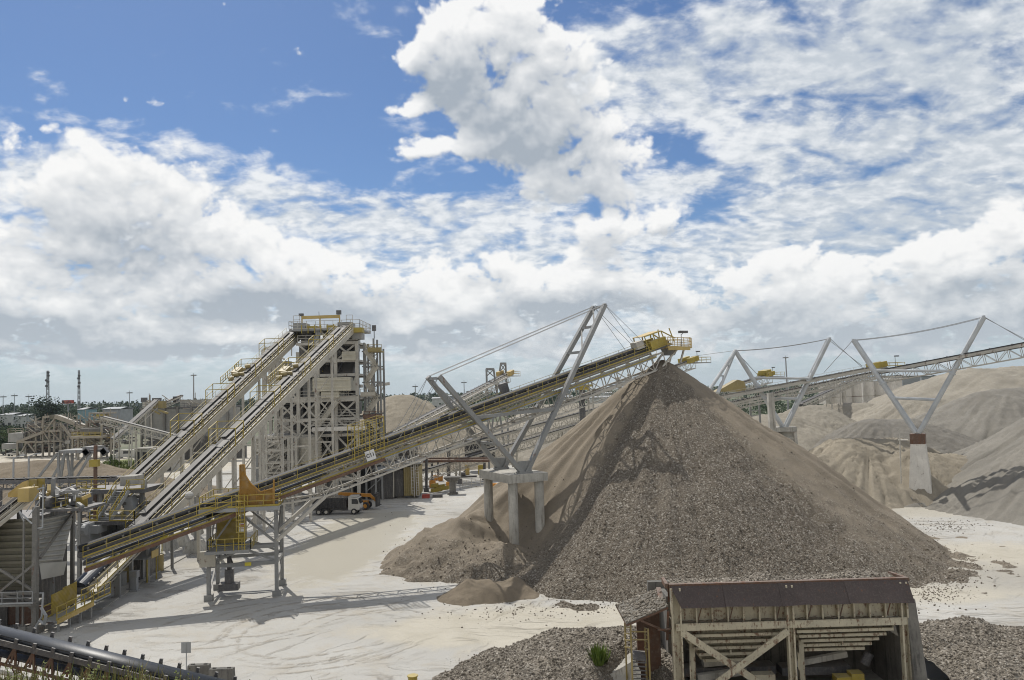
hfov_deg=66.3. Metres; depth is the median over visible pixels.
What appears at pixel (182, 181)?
sky
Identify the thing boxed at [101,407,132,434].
warehouse
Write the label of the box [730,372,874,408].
belt conveyor
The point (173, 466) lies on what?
block shed
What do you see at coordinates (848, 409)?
sand heap
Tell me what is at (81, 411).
warehouse
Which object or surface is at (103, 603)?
kerb
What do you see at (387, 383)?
portal mast
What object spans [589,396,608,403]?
warehouse
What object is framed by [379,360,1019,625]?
gravel stockpile
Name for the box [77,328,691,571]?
stacker conveyor
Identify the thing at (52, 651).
belt conveyor
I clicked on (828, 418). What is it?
sand heap
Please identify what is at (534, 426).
belt conveyor
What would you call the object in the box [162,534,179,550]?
column footing
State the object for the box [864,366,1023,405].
sand heap
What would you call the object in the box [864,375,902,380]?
belt conveyor
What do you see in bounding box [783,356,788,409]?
lamp mast
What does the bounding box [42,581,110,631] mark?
service gangway
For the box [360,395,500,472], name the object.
sand heap
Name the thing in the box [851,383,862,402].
silo
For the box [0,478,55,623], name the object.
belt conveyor
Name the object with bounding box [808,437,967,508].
sand heap
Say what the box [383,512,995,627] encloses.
loose stones
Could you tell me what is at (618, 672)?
wedge wall
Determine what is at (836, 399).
silo
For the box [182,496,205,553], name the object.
column footing
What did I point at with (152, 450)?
block shed
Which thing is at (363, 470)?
doorway
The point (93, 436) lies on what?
washing plant
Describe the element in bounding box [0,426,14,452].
broadleaf tree
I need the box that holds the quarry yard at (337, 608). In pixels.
[0,446,1023,679]
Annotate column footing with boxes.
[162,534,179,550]
[177,529,189,545]
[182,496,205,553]
[252,469,261,523]
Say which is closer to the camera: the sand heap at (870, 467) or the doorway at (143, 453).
the sand heap at (870, 467)
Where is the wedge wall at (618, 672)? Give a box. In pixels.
[610,653,640,679]
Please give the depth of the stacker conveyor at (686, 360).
176.42 m
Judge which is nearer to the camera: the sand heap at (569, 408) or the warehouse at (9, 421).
the sand heap at (569, 408)
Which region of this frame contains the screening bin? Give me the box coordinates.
[0,481,105,633]
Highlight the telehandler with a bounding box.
[338,492,381,510]
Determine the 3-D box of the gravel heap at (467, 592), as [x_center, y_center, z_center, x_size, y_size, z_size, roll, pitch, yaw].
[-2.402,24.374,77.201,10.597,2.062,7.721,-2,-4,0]
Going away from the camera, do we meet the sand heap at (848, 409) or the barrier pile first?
the barrier pile
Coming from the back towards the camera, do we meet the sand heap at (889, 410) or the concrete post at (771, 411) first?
the sand heap at (889, 410)
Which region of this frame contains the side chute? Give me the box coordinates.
[615,587,671,677]
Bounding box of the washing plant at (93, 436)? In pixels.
[70,408,122,459]
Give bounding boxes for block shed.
[133,446,152,467]
[140,446,159,463]
[147,447,158,455]
[167,454,184,470]
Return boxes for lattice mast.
[45,371,49,408]
[77,370,80,412]
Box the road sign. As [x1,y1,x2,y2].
[181,642,190,669]
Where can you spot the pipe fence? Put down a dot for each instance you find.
(480, 482)
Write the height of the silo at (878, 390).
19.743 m
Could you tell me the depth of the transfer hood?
179.59 m
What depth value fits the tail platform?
87.22 m
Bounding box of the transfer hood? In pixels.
[714,380,745,391]
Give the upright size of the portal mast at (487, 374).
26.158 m
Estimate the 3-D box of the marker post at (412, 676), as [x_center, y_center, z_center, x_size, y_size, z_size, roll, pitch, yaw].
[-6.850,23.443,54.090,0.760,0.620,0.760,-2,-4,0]
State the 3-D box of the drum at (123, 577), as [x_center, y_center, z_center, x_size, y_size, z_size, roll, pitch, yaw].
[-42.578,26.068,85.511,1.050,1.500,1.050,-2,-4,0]
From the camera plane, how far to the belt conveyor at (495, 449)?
178.35 m
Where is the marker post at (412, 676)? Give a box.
[407,673,417,679]
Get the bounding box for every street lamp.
[12,455,25,485]
[28,453,40,477]
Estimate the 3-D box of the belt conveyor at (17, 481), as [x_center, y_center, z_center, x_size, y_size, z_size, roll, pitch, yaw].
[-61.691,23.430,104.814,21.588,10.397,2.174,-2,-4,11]
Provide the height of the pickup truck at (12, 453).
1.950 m
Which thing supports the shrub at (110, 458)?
on the grass bank
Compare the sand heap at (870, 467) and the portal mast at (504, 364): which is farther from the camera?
the portal mast at (504, 364)
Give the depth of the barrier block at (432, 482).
165.98 m
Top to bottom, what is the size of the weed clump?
1.291 m
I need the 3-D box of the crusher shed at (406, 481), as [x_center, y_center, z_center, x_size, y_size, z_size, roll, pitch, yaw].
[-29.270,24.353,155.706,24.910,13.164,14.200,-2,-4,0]
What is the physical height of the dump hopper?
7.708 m
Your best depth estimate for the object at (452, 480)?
154.34 m
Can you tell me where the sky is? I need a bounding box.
[0,0,1023,406]
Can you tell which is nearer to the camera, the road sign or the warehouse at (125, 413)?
the road sign
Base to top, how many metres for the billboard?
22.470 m
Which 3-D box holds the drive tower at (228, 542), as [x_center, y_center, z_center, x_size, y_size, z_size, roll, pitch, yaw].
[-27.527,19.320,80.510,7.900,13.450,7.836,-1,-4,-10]
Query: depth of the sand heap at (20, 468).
163.48 m
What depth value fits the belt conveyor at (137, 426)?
232.99 m
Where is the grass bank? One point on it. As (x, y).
(126, 461)
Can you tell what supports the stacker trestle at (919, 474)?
on the quarry yard at (337, 608)
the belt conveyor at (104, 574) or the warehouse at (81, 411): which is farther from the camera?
the warehouse at (81, 411)
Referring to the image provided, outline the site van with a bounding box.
[116,449,133,457]
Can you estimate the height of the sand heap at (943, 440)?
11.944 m
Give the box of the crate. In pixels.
[422,494,429,497]
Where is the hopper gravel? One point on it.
(760, 575)
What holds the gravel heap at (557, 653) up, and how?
on the quarry yard at (337, 608)
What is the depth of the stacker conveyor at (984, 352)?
123.45 m
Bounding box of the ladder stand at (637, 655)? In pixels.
[624,623,650,679]
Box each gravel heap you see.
[432,625,672,679]
[436,577,539,605]
[919,615,1023,679]
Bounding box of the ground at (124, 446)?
[1,383,818,451]
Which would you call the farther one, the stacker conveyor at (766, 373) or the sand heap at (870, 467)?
the stacker conveyor at (766, 373)
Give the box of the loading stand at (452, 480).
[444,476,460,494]
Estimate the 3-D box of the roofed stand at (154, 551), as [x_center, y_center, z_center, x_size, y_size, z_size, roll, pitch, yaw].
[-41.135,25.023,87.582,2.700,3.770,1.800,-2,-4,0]
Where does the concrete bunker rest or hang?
on the quarry yard at (337, 608)
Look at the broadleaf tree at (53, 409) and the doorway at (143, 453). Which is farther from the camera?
the broadleaf tree at (53, 409)
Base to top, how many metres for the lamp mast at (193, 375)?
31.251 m
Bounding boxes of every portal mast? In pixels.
[376,368,389,409]
[485,368,504,468]
[491,362,509,451]
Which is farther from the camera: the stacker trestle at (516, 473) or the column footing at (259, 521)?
the column footing at (259, 521)
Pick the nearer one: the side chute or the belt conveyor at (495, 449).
the side chute
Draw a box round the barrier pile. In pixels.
[430,483,448,491]
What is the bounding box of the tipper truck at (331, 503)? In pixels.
[313,495,363,514]
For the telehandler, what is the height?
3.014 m
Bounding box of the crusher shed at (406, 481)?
[315,434,425,498]
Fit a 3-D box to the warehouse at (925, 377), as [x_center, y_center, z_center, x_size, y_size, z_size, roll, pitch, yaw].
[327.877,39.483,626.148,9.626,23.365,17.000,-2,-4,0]
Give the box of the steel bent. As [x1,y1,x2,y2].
[749,399,760,422]
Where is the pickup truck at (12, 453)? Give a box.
[6,451,23,455]
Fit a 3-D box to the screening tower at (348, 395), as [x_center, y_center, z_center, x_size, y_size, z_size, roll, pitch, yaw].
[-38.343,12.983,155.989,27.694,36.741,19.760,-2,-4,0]
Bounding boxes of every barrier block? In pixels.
[187,663,210,674]
[208,667,234,679]
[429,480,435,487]
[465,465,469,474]
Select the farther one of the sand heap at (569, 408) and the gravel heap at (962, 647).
the sand heap at (569, 408)
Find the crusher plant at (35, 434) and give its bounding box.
[2,412,85,457]
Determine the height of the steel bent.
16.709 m
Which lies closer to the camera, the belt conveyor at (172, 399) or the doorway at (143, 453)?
the doorway at (143, 453)
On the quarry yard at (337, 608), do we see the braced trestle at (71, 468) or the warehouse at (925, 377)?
the braced trestle at (71, 468)
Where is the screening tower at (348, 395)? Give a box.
[251,310,385,504]
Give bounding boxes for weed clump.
[586,641,610,665]
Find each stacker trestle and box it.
[394,303,645,544]
[691,337,862,443]
[824,315,1023,493]
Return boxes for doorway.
[142,452,146,462]
[354,467,370,498]
[394,468,403,496]
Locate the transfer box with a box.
[151,401,168,414]
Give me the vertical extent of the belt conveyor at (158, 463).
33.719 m
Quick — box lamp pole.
[82,445,108,562]
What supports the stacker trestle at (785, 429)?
on the quarry yard at (337, 608)
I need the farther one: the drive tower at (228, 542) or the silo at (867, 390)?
the silo at (867, 390)
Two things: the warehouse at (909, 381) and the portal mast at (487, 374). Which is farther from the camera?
the warehouse at (909, 381)
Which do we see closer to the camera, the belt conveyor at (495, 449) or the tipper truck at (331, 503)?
the tipper truck at (331, 503)
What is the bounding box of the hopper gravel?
[667,568,893,582]
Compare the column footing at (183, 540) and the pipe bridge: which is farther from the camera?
the pipe bridge
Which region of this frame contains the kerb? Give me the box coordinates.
[87,503,301,609]
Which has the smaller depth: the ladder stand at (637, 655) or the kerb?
the ladder stand at (637, 655)
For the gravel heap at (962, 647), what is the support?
on the quarry yard at (337, 608)
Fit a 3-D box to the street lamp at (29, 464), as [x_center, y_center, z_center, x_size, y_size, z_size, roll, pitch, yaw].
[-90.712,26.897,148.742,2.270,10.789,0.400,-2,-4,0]
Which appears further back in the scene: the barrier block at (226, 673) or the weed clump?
the barrier block at (226, 673)
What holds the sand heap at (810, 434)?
on the quarry yard at (337, 608)
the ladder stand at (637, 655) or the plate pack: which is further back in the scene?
the plate pack
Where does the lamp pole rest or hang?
on the quarry yard at (337, 608)
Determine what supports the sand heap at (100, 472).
on the quarry yard at (337, 608)
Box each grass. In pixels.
[0,657,341,679]
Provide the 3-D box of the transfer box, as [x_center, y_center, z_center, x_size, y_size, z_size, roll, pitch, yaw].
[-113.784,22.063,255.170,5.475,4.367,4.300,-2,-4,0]
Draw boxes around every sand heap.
[0,460,122,477]
[0,468,231,519]
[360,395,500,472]
[473,419,579,464]
[502,403,601,421]
[752,413,832,450]
[783,405,856,431]
[808,418,979,453]
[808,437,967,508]
[821,402,874,417]
[849,395,945,421]
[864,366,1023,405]
[904,417,1023,525]
[914,387,1023,440]
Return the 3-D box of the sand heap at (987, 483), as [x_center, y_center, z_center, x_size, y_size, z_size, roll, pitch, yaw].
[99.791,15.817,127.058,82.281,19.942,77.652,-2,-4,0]
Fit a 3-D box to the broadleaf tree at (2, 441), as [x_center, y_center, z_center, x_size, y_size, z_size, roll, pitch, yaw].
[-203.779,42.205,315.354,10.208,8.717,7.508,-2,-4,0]
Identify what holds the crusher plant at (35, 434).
on the quarry yard at (337, 608)
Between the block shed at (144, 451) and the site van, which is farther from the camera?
the site van
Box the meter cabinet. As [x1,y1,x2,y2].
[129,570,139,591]
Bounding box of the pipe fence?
[462,478,483,487]
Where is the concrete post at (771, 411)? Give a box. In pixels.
[767,393,775,431]
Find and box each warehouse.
[0,413,27,427]
[18,414,37,429]
[77,407,96,423]
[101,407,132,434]
[431,397,444,406]
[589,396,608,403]
[892,374,919,385]
[920,375,932,379]
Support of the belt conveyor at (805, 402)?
on the quarry yard at (337, 608)
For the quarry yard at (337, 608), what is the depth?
73.03 m
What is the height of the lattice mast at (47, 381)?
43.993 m
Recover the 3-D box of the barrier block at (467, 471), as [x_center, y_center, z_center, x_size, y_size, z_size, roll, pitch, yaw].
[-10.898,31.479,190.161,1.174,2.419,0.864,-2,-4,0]
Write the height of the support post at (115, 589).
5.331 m
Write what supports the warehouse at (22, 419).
on the ground at (124, 446)
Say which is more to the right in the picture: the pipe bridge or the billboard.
the pipe bridge
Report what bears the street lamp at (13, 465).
on the quarry yard at (337, 608)
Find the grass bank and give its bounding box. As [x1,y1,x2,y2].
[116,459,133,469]
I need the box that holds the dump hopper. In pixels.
[647,571,927,679]
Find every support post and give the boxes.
[111,553,118,597]
[123,566,133,582]
[126,557,133,589]
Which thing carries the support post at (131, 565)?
on the quarry yard at (337, 608)
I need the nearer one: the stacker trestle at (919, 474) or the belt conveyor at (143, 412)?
the stacker trestle at (919, 474)
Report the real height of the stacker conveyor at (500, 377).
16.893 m
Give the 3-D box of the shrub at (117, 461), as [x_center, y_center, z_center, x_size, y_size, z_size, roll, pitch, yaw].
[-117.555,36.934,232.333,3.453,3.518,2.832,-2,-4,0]
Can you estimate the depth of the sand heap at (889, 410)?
215.10 m
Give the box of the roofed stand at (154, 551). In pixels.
[134,545,158,582]
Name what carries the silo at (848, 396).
on the quarry yard at (337, 608)
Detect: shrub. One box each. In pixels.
[107,455,117,464]
[111,459,121,466]
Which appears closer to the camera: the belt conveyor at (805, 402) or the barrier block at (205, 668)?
the barrier block at (205, 668)
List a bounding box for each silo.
[831,382,841,403]
[842,382,851,402]
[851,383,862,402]
[861,381,873,402]
[873,381,883,397]
[884,380,894,393]
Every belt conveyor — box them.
[0,475,122,519]
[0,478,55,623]
[0,619,236,679]
[71,533,173,603]
[99,416,173,467]
[105,328,302,530]
[110,399,159,465]
[125,323,353,560]
[161,395,182,408]
[400,406,598,473]
[422,423,576,482]
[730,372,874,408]
[799,377,864,408]
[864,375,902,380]
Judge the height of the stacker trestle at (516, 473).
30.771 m
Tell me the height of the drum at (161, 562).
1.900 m
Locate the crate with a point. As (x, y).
(425, 495)
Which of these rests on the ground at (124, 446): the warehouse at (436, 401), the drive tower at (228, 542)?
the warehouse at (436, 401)
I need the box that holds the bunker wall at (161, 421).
[121,393,246,458]
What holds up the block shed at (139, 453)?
on the quarry yard at (337, 608)
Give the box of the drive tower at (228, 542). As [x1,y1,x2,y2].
[198,464,287,601]
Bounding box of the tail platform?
[75,474,163,581]
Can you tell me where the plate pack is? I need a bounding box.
[432,494,442,497]
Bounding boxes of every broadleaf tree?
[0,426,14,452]
[0,437,13,454]
[26,395,63,423]
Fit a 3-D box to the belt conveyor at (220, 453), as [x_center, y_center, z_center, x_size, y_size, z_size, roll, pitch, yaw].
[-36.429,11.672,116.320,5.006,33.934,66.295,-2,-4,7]
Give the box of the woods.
[0,383,823,439]
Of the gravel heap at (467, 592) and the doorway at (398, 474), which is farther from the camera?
the doorway at (398, 474)
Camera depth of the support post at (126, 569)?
86.79 m
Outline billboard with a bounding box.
[62,400,73,416]
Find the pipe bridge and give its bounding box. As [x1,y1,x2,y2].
[408,451,489,491]
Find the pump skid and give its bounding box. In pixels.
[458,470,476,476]
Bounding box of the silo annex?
[883,378,902,388]
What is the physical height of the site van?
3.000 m
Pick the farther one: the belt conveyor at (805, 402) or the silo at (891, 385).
the silo at (891, 385)
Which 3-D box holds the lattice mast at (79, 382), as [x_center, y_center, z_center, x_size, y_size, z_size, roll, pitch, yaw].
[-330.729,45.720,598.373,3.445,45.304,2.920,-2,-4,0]
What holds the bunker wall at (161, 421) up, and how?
on the quarry yard at (337, 608)
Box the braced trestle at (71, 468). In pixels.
[37,445,107,539]
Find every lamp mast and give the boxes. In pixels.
[191,373,196,399]
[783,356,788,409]
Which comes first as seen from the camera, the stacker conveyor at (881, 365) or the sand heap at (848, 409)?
the stacker conveyor at (881, 365)
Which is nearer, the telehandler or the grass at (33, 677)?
the grass at (33, 677)
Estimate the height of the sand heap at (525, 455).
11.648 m
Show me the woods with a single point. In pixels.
(8, 408)
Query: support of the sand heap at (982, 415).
on the quarry yard at (337, 608)
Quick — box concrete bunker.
[818,385,831,403]
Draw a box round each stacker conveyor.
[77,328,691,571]
[374,370,519,439]
[509,351,710,429]
[713,367,784,394]
[720,355,904,405]
[878,342,1023,382]

